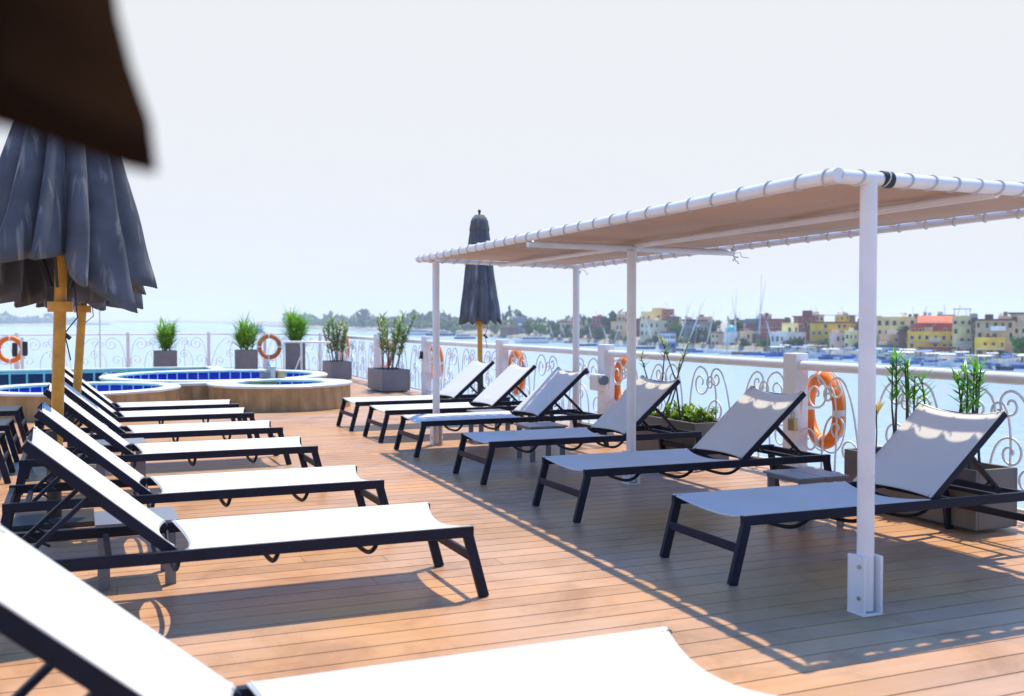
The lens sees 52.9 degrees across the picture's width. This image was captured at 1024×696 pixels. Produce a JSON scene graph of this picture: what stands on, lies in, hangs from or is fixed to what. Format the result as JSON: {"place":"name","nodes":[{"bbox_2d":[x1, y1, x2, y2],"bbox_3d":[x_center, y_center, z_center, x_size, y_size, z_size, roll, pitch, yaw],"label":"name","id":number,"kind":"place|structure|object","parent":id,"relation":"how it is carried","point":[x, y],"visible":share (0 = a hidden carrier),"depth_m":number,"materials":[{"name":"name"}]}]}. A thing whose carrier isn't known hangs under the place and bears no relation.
{"place":"outdoors","nodes":[
{"label":"outdoors","id":0,"kind":"place"},
{"bbox_2d":[0,323,1023,508],"bbox_3d":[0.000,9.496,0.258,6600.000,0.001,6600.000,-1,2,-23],"label":"river water","id":1,"kind":"structure","parent":0,"point":[736,378],"depth_m":206.09,"materials":[{"name":"blue liquid"}]},
{"bbox_2d":[514,334,549,342],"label":"moored boat","id":2,"kind":"object","parent":1,"relation":"on","point":[534,339],"visible":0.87,"depth_m":420.22,"materials":[{"name":"white paint"}]},
{"bbox_2d":[658,333,676,351],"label":"moored boat","id":3,"kind":"object","parent":1,"relation":"on","point":[668,336],"visible":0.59,"depth_m":303.43,"materials":[{"name":"white paint"}]},
{"bbox_2d":[743,275,764,354],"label":"felucca","id":4,"kind":"object","parent":1,"relation":"on","point":[747,353],"visible":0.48,"depth_m":280.39,"materials":[{"name":"white paint"}]},
{"bbox_2d":[920,353,939,365],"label":"moored boat","id":5,"kind":"object","parent":1,"relation":"on","point":[928,362],"visible":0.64,"depth_m":213.96,"materials":[{"name":"white paint"}]},
{"bbox_2d":[935,353,961,366],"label":"moored boat","id":6,"kind":"object","parent":1,"relation":"on","point":[946,363],"visible":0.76,"depth_m":209.62,"materials":[{"name":"white paint"}]},
{"bbox_2d":[988,355,1013,370],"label":"moored boat","id":7,"kind":"object","parent":1,"relation":"on","point":[1006,367],"visible":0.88,"depth_m":194.99,"materials":[{"name":"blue paint"}]},
{"bbox_2d":[0,321,1023,362],"bbox_3d":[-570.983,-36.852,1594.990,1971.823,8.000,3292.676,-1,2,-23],"label":"bank","id":8,"kind":"structure","parent":0,"point":[723,325],"depth_m":503.19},
{"bbox_2d":[0,305,626,331],"bbox_3d":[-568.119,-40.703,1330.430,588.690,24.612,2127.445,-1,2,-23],"label":"distant trees","id":9,"kind":"object","parent":8,"relation":"on","point":[365,319],"visible":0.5,"depth_m":883.99,"materials":[{"name":"green plant"}]},
{"bbox_2d":[499,325,517,335],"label":"riverside house","id":10,"kind":"structure","parent":8,"relation":"on","point":[505,330],"depth_m":547.30,"materials":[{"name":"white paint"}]},
{"bbox_2d":[513,316,525,333],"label":"riverside house","id":11,"kind":"structure","parent":8,"relation":"on","point":[518,321],"depth_m":551.80,"materials":[{"name":"paint"}]},
{"bbox_2d":[531,322,547,335],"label":"tree","id":12,"kind":"object","parent":8,"relation":"on","point":[539,327],"visible":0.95,"depth_m":496.87,"materials":[{"name":"green plant"}]},
{"bbox_2d":[591,325,606,339],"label":"tree","id":13,"kind":"object","parent":8,"relation":"on","point":[597,330],"visible":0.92,"depth_m":430.08,"materials":[{"name":"green plant"}]},
{"bbox_2d":[600,316,612,336],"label":"tree","id":14,"kind":"object","parent":8,"relation":"on","point":[605,322],"visible":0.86,"depth_m":437.80,"materials":[{"name":"green plant"}]},
{"bbox_2d":[611,316,626,342],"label":"riverside house","id":15,"kind":"structure","parent":8,"relation":"on","point":[622,327],"depth_m":416.38,"materials":[{"name":"beige paint"}]},
{"bbox_2d":[641,308,664,319],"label":"riverside house","id":16,"kind":"structure","parent":8,"relation":"on","point":[655,313],"depth_m":394.43,"materials":[{"name":"beige paint"}]},
{"bbox_2d":[640,313,666,342],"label":"riverside house","id":17,"kind":"structure","parent":8,"relation":"on","point":[656,326],"depth_m":388.55,"materials":[{"name":"paint"}]},
{"bbox_2d":[667,309,678,334],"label":"riverside house","id":18,"kind":"structure","parent":8,"relation":"on","point":[671,319],"depth_m":377.33,"materials":[{"name":"grey paint"}]},
{"bbox_2d":[669,322,683,342],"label":"tree","id":19,"kind":"object","parent":8,"relation":"on","point":[677,328],"visible":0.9,"depth_m":367.52,"materials":[{"name":"green plant"}]},
{"bbox_2d":[682,320,708,338],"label":"riverside house","id":20,"kind":"structure","parent":8,"relation":"on","point":[689,326],"depth_m":374.40,"materials":[{"name":"paint"}]},
{"bbox_2d":[688,330,702,342],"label":"tree","id":21,"kind":"object","parent":8,"relation":"on","point":[698,337],"visible":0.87,"depth_m":355.37,"materials":[{"name":"green plant"}]},
{"bbox_2d":[711,329,723,344],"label":"riverside house","id":22,"kind":"structure","parent":8,"relation":"on","point":[717,338],"depth_m":340.89,"materials":[{"name":"beige paint"}]},
{"bbox_2d":[724,324,737,344],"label":"riverside house","id":23,"kind":"structure","parent":8,"relation":"on","point":[731,327],"depth_m":334.96,"materials":[{"name":"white paint"}]},
{"bbox_2d":[740,323,751,345],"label":"riverside house","id":24,"kind":"structure","parent":8,"relation":"on","point":[745,333],"depth_m":324.21,"materials":[{"name":"beige paint"}]},
{"bbox_2d":[745,314,758,342],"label":"riverside house","id":25,"kind":"structure","parent":8,"relation":"on","point":[752,325],"depth_m":337.22,"materials":[{"name":"paint"}]},
{"bbox_2d":[760,314,782,344],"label":"riverside house","id":26,"kind":"structure","parent":8,"relation":"on","point":[775,325],"depth_m":325.73,"materials":[{"name":"red paint"}]},
{"bbox_2d":[770,332,805,348],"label":"riverside house","id":27,"kind":"structure","parent":8,"relation":"on","point":[777,338],"depth_m":305.62,"materials":[{"name":"white paint"}]},
{"bbox_2d":[782,323,797,331],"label":"riverside house","id":28,"kind":"structure","parent":8,"relation":"on","point":[789,327],"depth_m":312.42,"materials":[{"name":"beige paint"}]},
{"bbox_2d":[792,307,817,344],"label":"riverside house","id":29,"kind":"structure","parent":8,"relation":"on","point":[806,316],"depth_m":314.02,"materials":[{"name":"red paint"}]},
{"bbox_2d":[808,315,858,347],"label":"riverside house","id":30,"kind":"structure","parent":8,"relation":"on","point":[822,330],"depth_m":292.12,"materials":[{"name":"yellow paint"}]},
{"bbox_2d":[829,323,844,349],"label":"riverside house","id":31,"kind":"structure","parent":8,"relation":"on","point":[837,338],"depth_m":281.58,"materials":[{"name":"white paint"}]},
{"bbox_2d":[845,324,857,349],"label":"riverside house","id":32,"kind":"structure","parent":8,"relation":"on","point":[851,337],"depth_m":276.25,"materials":[{"name":"beige paint"}]},
{"bbox_2d":[880,325,898,350],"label":"riverside house","id":33,"kind":"structure","parent":8,"relation":"on","point":[890,337],"depth_m":262.12,"materials":[{"name":"beige paint"}]},
{"bbox_2d":[876,312,915,343],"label":"riverside house","id":34,"kind":"structure","parent":8,"relation":"on","point":[892,323],"depth_m":268.52,"materials":[{"name":"beige paint"}]},
{"bbox_2d":[897,321,906,352],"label":"riverside house","id":35,"kind":"structure","parent":8,"relation":"on","point":[902,340],"depth_m":255.50,"materials":[{"name":"grey paint"}]},
{"bbox_2d":[907,321,951,354],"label":"riverside house","id":36,"kind":"structure","parent":8,"relation":"on","point":[928,336],"depth_m":244.56,"materials":[{"name":"yellow paint"}]},
{"bbox_2d":[911,323,951,331],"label":"riverside house","id":37,"kind":"structure","parent":8,"relation":"on","point":[936,327],"depth_m":248.53,"materials":[{"name":"red paint"}]},
{"bbox_2d":[917,316,951,323],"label":"riverside house","id":38,"kind":"structure","parent":37,"relation":"on","point":[933,319],"depth_m":252.35,"materials":[{"name":"ceramic"}]},
{"bbox_2d":[917,346,955,355],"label":"boat","id":39,"kind":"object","parent":8,"relation":"on","point":[943,348],"depth_m":238.82,"materials":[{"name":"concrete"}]},
{"bbox_2d":[952,305,970,354],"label":"riverside house","id":40,"kind":"structure","parent":8,"relation":"on","point":[961,326],"depth_m":236.43,"materials":[{"name":"beige paint"}]},
{"bbox_2d":[956,333,972,355],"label":"riverside house","id":41,"kind":"structure","parent":8,"relation":"on","point":[965,345],"depth_m":230.56,"materials":[{"name":"concrete"}]},
{"bbox_2d":[971,313,977,353],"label":"riverside house","id":42,"kind":"structure","parent":8,"relation":"on","point":[974,315],"depth_m":230.38,"materials":[{"name":"paint"}]},
{"bbox_2d":[974,337,1004,359],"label":"riverside house","id":43,"kind":"structure","parent":8,"relation":"on","point":[983,345],"depth_m":221.11,"materials":[{"name":"yellow paint"}]},
{"bbox_2d":[973,314,1017,356],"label":"riverside house","id":44,"kind":"structure","parent":8,"relation":"on","point":[988,326],"depth_m":222.33,"materials":[{"name":"beige paint"}]},
{"bbox_2d":[1008,312,1023,338],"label":"riverside house","id":45,"kind":"structure","parent":8,"relation":"on","point":[1019,327],"depth_m":223.43,"materials":[{"name":"paint"}]},
{"bbox_2d":[1009,336,1023,359],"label":"tree","id":46,"kind":"object","parent":8,"relation":"on","point":[1018,344],"visible":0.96,"depth_m":209.89,"materials":[{"name":"green plant"}]},
{"bbox_2d":[0,0,1023,322],"label":"sky","id":47,"kind":"structure","parent":0,"point":[307,152],"materials":[{"name":"white"}]},
{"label":"ship hull","id":48,"kind":"structure","parent":0,"visible":0},
{"label":"deck underlay","id":49,"kind":"structure","parent":48,"relation":"on","visible":0},
{"bbox_2d":[0,377,1023,695],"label":"deck","id":50,"kind":"structure","parent":49,"relation":"on","point":[778,621],"depth_m":5.84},
{"bbox_2d":[0,432,15,483],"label":"sun lounger","id":51,"kind":"object","parent":50,"relation":"on","point":[6,458],"visible":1,"depth_m":10.01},
{"bbox_2d":[0,418,22,461],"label":"sun lounger","id":52,"kind":"object","parent":50,"relation":"on","point":[7,426],"visible":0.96,"depth_m":10.87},
{"bbox_2d":[0,405,28,442],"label":"sun lounger","id":53,"kind":"object","parent":50,"relation":"on","point":[17,412],"visible":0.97,"depth_m":12.60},
{"bbox_2d":[12,337,27,368],"bbox_3d":[-12.699,0.252,26.596,0.400,1.050,0.119,0,2,0],"label":"padded post","id":54,"kind":"object","parent":50,"relation":"on","point":[24,347],"visible":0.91,"depth_m":26.55,"materials":[{"name":"white paint"}]},
{"bbox_2d":[0,130,156,531],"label":"closed umbrella","id":55,"kind":"object","parent":50,"relation":"on","point":[70,225],"visible":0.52,"depth_m":7.37,"materials":[{"name":"fabric"}]},
{"bbox_2d":[0,0,156,172],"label":"closed umbrella","id":56,"kind":"object","parent":50,"relation":"on","point":[68,80],"visible":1,"depth_m":0.62,"materials":[{"name":"fabric"}]},
{"bbox_2d":[36,293,142,456],"bbox_3d":[-4.629,-0.741,11.062,1.242,3.880,1.220,-1,2,-23],"label":"closed umbrella","id":57,"kind":"object","parent":50,"relation":"on","point":[83,308],"visible":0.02,"depth_m":11.03,"materials":[{"name":"wood"}]},
{"bbox_2d":[0,381,180,421],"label":"round pool","id":58,"kind":"structure","parent":50,"relation":"on","point":[30,398],"depth_m":15.97,"materials":[{"name":"stone"}]},
{"bbox_2d":[0,366,224,400],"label":"pool","id":59,"kind":"structure","parent":50,"relation":"on","point":[189,391],"depth_m":22.56,"materials":[{"name":"stone"}]},
{"bbox_2d":[96,438,146,477],"bbox_3d":[-3.635,1.053,9.569,0.442,0.375,0.440,-1,2,-24],"label":"side table","id":60,"kind":"object","parent":50,"relation":"on","point":[140,467],"visible":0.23,"depth_m":9.48,"materials":[{"name":"grey plastic"}]},
{"bbox_2d":[94,506,178,590],"bbox_3d":[-2.170,1.151,5.945,0.442,0.375,0.440,-1,2,-23],"label":"side table","id":61,"kind":"object","parent":50,"relation":"on","point":[105,518],"visible":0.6,"depth_m":5.84,"materials":[{"name":"grey plastic"}]},
{"bbox_2d":[41,366,241,428],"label":"sun lounger","id":62,"kind":"object","parent":50,"relation":"on","point":[163,405],"visible":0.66,"depth_m":13.48,"materials":[{"name":"white"}]},
{"bbox_2d":[35,373,259,438],"bbox_3d":[-4.313,0.696,12.205,2.529,0.958,0.780,-1,2,-23],"label":"sun lounger","id":63,"kind":"object","parent":50,"relation":"on","point":[159,416],"visible":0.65,"depth_m":12.16,"materials":[{"name":"white"}]},
{"bbox_2d":[26,377,291,478],"bbox_3d":[-3.600,0.741,10.541,2.529,0.958,0.780,-1,2,-23],"label":"sun lounger","id":64,"kind":"object","parent":50,"relation":"on","point":[177,431],"visible":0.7,"depth_m":10.48,"materials":[{"name":"white"}]},
{"bbox_2d":[153,350,176,366],"bbox_3d":[-9.096,0.408,27.021,0.570,0.685,0.570,-1,2,-21],"label":"planter","id":65,"kind":"object","parent":50,"relation":"on","point":[166,358],"visible":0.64,"depth_m":26.76,"materials":[{"name":"grey plastic"}]},
{"bbox_2d":[149,314,187,350],"bbox_3d":[-9.049,-0.385,27.005,1.133,1.029,1.299,-1,2,-23],"label":"blade plant","id":66,"kind":"object","parent":65,"relation":"on","point":[166,335],"visible":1,"depth_m":26.91,"materials":[{"name":"green plant"}]},
{"bbox_2d":[0,310,334,371],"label":"bow railing","id":67,"kind":"object","parent":50,"relation":"on","point":[128,360],"visible":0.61,"depth_m":29.71,"materials":[{"name":"metal"}]},
{"bbox_2d":[0,335,24,363],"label":"lifebuoy","id":68,"kind":"object","parent":67,"relation":"attached to","point":[4,340],"visible":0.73,"depth_m":27.88,"materials":[{"name":"orange plastic"}]},
{"bbox_2d":[257,333,282,360],"bbox_3d":[-7.088,-0.032,30.102,0.797,0.799,0.114,0,2,7],"label":"lifebuoy","id":69,"kind":"object","parent":67,"relation":"attached to","point":[276,353],"visible":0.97,"depth_m":30.07,"materials":[{"name":"orange"}]},
{"bbox_2d":[16,384,321,501],"bbox_3d":[-2.940,0.784,8.961,2.529,0.958,0.780,-1,2,-23],"label":"sun lounger","id":70,"kind":"object","parent":50,"relation":"on","point":[196,450],"visible":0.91,"depth_m":8.88,"materials":[{"name":"white"}]},
{"bbox_2d":[0,402,388,531],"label":"sun lounger","id":71,"kind":"object","parent":50,"relation":"on","point":[221,486],"visible":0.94,"depth_m":6.92,"materials":[{"name":"white"}]},
{"bbox_2d":[99,369,327,384],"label":"round pool","id":72,"kind":"structure","parent":50,"relation":"on","point":[250,376],"depth_m":21.27,"materials":[{"name":"tile"}]},
{"bbox_2d":[235,349,257,368],"bbox_3d":[-6.973,0.399,27.021,0.570,0.705,0.570,0,2,-17],"label":"planter","id":73,"kind":"object","parent":50,"relation":"on","point":[246,359],"visible":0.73,"depth_m":26.75,"materials":[{"name":"grey plastic"}]},
{"bbox_2d":[225,312,264,349],"bbox_3d":[-6.973,-0.444,27.056,1.310,1.169,1.154,-1,2,-23],"label":"blade plant","id":74,"kind":"object","parent":73,"relation":"on","point":[245,337],"visible":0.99,"depth_m":26.92,"materials":[{"name":"green plant"}]},
{"bbox_2d":[13,426,488,597],"bbox_3d":[-1.440,0.880,5.437,2.529,0.958,0.780,-1,2,-23],"label":"sun lounger","id":75,"kind":"object","parent":50,"relation":"on","point":[278,534],"visible":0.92,"depth_m":5.36,"materials":[{"name":"white"}]},
{"bbox_2d":[207,378,351,411],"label":"round pool","id":76,"kind":"structure","parent":50,"relation":"on","point":[301,394],"depth_m":16.91,"materials":[{"name":"stone"}]},
{"bbox_2d":[259,360,284,378],"bbox_3d":[-4.364,0.395,18.740,0.465,0.358,0.195,-1,2,-43],"label":"stone spout","id":77,"kind":"object","parent":76,"relation":"on","point":[270,372],"visible":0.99,"depth_m":18.67,"materials":[{"name":"grey stone"}]},
{"bbox_2d":[285,343,304,369],"bbox_3d":[-6.223,0.273,29.418,0.600,0.825,0.600,0,2,-14],"label":"planter","id":78,"kind":"object","parent":50,"relation":"on","point":[292,353],"visible":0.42,"depth_m":29.12,"materials":[{"name":"grey plastic"}]},
{"bbox_2d":[277,301,314,344],"bbox_3d":[-6.189,-0.693,29.460,1.477,1.303,1.409,-1,2,-23],"label":"blade plant","id":79,"kind":"object","parent":78,"relation":"on","point":[295,330],"visible":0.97,"depth_m":29.25,"materials":[{"name":"green plant"}]},
{"bbox_2d":[283,341,330,369],"bbox_3d":[-4.512,0.361,22.725,1.041,1.043,0.186,-1,2,-20],"label":"pool handrail","id":80,"kind":"object","parent":50,"relation":"on","point":[300,358],"visible":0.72,"depth_m":22.60,"materials":[{"name":"metal"}]},
{"bbox_2d":[323,360,351,379],"bbox_3d":[-4.411,0.553,25.950,0.520,0.455,0.950,-1,2,-23],"label":"planter","id":81,"kind":"object","parent":50,"relation":"on","point":[337,370],"visible":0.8,"depth_m":25.55,"materials":[{"name":"concrete"}]},
{"bbox_2d":[319,316,349,361],"bbox_3d":[-4.428,-0.229,25.922,0.889,1.216,0.820,0,2,-11],"label":"flowering shrub","id":82,"kind":"object","parent":81,"relation":"on","point":[335,339],"visible":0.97,"depth_m":25.83,"materials":[{"name":"green plant"}]},
{"bbox_2d":[0,525,775,695],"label":"sun lounger","id":83,"kind":"object","parent":50,"relation":"on","point":[63,621],"visible":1,"depth_m":3.07,"materials":[{"name":"white"}]},
{"bbox_2d":[368,367,409,391],"bbox_3d":[-2.625,0.663,21.876,0.600,0.455,1.150,-1,2,-23],"label":"planter","id":84,"kind":"object","parent":50,"relation":"on","point":[386,380],"visible":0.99,"depth_m":21.39,"materials":[{"name":"concrete"}]},
{"bbox_2d":[373,309,417,369],"bbox_3d":[-2.502,-0.173,21.772,1.119,1.330,1.044,1,2,39],"label":"flowering shrub","id":85,"kind":"object","parent":84,"relation":"on","point":[396,336],"visible":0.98,"depth_m":21.75,"materials":[{"name":"green plant"}]},
{"bbox_2d":[336,359,513,430],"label":"sun lounger","id":86,"kind":"object","parent":50,"relation":"on","point":[463,381],"visible":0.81,"depth_m":14.65,"materials":[{"name":"white"}]},
{"bbox_2d":[363,362,554,442],"bbox_3d":[-0.667,0.677,13.396,2.414,0.931,0.780,-1,2,-23],"label":"sun lounger","id":87,"kind":"object","parent":50,"relation":"on","point":[499,389],"visible":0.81,"depth_m":13.35,"materials":[{"name":"white"}]},
{"bbox_2d":[459,209,501,412],"bbox_3d":[-0.507,-0.577,16.439,0.666,3.260,0.668,-1,2,-23],"label":"closed umbrella","id":88,"kind":"object","parent":50,"relation":"on","point":[479,307],"visible":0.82,"depth_m":16.24,"materials":[{"name":"fabric"}]},
{"bbox_2d":[466,409,509,442],"bbox_3d":[-0.283,0.966,12.785,0.442,0.375,0.440,-1,2,-23],"label":"side table","id":89,"kind":"object","parent":50,"relation":"on","point":[507,427],"visible":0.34,"depth_m":12.81,"materials":[{"name":"grey metal"}]},
{"bbox_2d":[394,367,608,457],"bbox_3d":[-0.112,0.714,12.046,2.414,0.931,0.780,-1,2,-23],"label":"sun lounger","id":90,"kind":"object","parent":50,"relation":"on","point":[548,393],"visible":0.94,"depth_m":12.01,"materials":[{"name":"white"}]},
{"bbox_2d":[514,422,567,461],"bbox_3d":[0.310,1.011,11.125,0.442,0.375,0.440,-1,2,-23],"label":"side table","id":91,"kind":"object","parent":50,"relation":"on","point":[537,425],"visible":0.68,"depth_m":11.03,"materials":[{"name":"grey metal"}]},
{"bbox_2d":[452,375,703,484],"bbox_3d":[0.681,0.765,10.159,2.414,0.931,0.780,-1,2,-23],"label":"sun lounger","id":92,"kind":"object","parent":50,"relation":"on","point":[651,395],"visible":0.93,"depth_m":10.12,"materials":[{"name":"white"}]},
{"bbox_2d":[338,332,1023,513],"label":"river railing","id":93,"kind":"object","parent":50,"relation":"on","point":[796,367],"visible":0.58,"depth_m":11.01,"materials":[{"name":"metal"}]},
{"bbox_2d":[431,345,443,381],"bbox_3d":[-1.505,0.292,20.384,0.114,0.799,0.797,-1,2,-23],"label":"lifebuoy","id":94,"kind":"object","parent":93,"relation":"attached to","point":[442,360],"visible":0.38,"depth_m":20.08,"materials":[{"name":"orange plastic"}]},
{"bbox_2d":[508,350,525,396],"bbox_3d":[0.070,0.393,16.654,0.114,0.799,0.797,-1,2,-19],"label":"lifebuoy","id":95,"kind":"object","parent":93,"relation":"attached to","point":[517,353],"visible":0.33,"depth_m":16.45,"materials":[{"name":"orange plastic"}]},
{"bbox_2d":[584,368,608,390],"bbox_3d":[1.094,0.407,13.421,0.237,0.297,0.327,-1,2,-23],"label":"deck lamp","id":96,"kind":"object","parent":93,"relation":"attached to","point":[599,381],"visible":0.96,"depth_m":13.34,"materials":[{"name":"white paint"}]},
{"bbox_2d":[614,358,637,400],"bbox_3d":[1.462,0.483,13.357,0.114,0.799,0.797,0,2,-15],"label":"lifebuoy","id":97,"kind":"object","parent":93,"relation":"attached to","point":[617,390],"visible":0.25,"depth_m":13.55,"materials":[{"name":"orange plastic"}]},
{"bbox_2d":[788,411,797,430],"bbox_3d":[2.689,0.697,9.863,0.050,0.192,0.100,-1,2,-23],"label":"brass lock","id":98,"kind":"object","parent":93,"relation":"attached to","point":[792,424],"visible":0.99,"depth_m":9.83,"materials":[{"name":"gold"}]},
{"bbox_2d":[808,371,845,453],"bbox_3d":[2.963,0.595,9.803,0.114,0.799,0.797,0,2,-10],"label":"lifebuoy","id":99,"kind":"object","parent":93,"relation":"attached to","point":[829,438],"visible":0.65,"depth_m":9.65,"materials":[{"name":"orange plastic"}]},
{"bbox_2d":[532,385,831,522],"bbox_3d":[1.423,0.813,8.412,2.414,0.931,0.780,-1,2,-23],"label":"sun lounger","id":100,"kind":"object","parent":50,"relation":"on","point":[748,423],"visible":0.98,"depth_m":8.38,"materials":[{"name":"white"}]},
{"bbox_2d":[636,411,728,459],"bbox_3d":[1.786,0.965,11.150,0.420,0.435,1.340,-1,2,-23],"label":"planter","id":101,"kind":"object","parent":50,"relation":"on","point":[646,445],"visible":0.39,"depth_m":10.82,"materials":[{"name":"concrete"}]},
{"bbox_2d":[636,335,691,420],"bbox_3d":[1.694,0.325,11.250,0.630,0.949,0.814,-1,2,-23],"label":"flowering shrub","id":102,"kind":"object","parent":101,"relation":"on","point":[665,351],"visible":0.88,"depth_m":11.28,"materials":[{"name":"green plant"}]},
{"bbox_2d":[650,400,719,422],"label":"lime herbs","id":103,"kind":"object","parent":101,"relation":"on","point":[688,413],"visible":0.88,"depth_m":10.83,"materials":[{"name":"green"}]},
{"bbox_2d":[415,167,1023,616],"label":"shade canopy","id":104,"kind":"object","parent":50,"relation":"on","point":[865,207],"visible":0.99,"depth_m":6.88,"materials":[{"name":"metal"}]},
{"bbox_2d":[763,467,849,529],"bbox_3d":[2.162,1.107,7.588,0.442,0.375,0.440,-1,2,-23],"label":"side table","id":105,"kind":"object","parent":50,"relation":"on","point":[808,475],"visible":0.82,"depth_m":7.50,"materials":[{"name":"grey plastic"}]},
{"bbox_2d":[659,402,1023,585],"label":"sun lounger","id":106,"kind":"object","parent":50,"relation":"on","point":[929,452],"visible":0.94,"depth_m":6.57,"materials":[{"name":"white"}]},
{"bbox_2d":[844,446,1017,530],"bbox_3d":[3.157,1.054,7.877,0.400,0.435,1.340,-1,2,-23],"label":"planter","id":107,"kind":"object","parent":50,"relation":"on","point":[1003,476],"visible":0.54,"depth_m":7.31,"materials":[{"name":"concrete"}]},
{"bbox_2d":[881,347,937,433],"bbox_3d":[3.103,0.429,8.073,0.376,0.907,0.374,0,2,-9],"label":"flowering shrub","id":108,"kind":"object","parent":107,"relation":"on","point":[906,386],"visible":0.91,"depth_m":8.07,"materials":[{"name":"green plant"}]},
{"bbox_2d":[943,355,992,468],"bbox_3d":[3.298,0.469,7.483,0.441,0.858,0.421,-1,2,-23],"label":"flowering shrub","id":109,"kind":"object","parent":107,"relation":"on","point":[975,372],"visible":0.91,"depth_m":7.44,"materials":[{"name":"green plant"}]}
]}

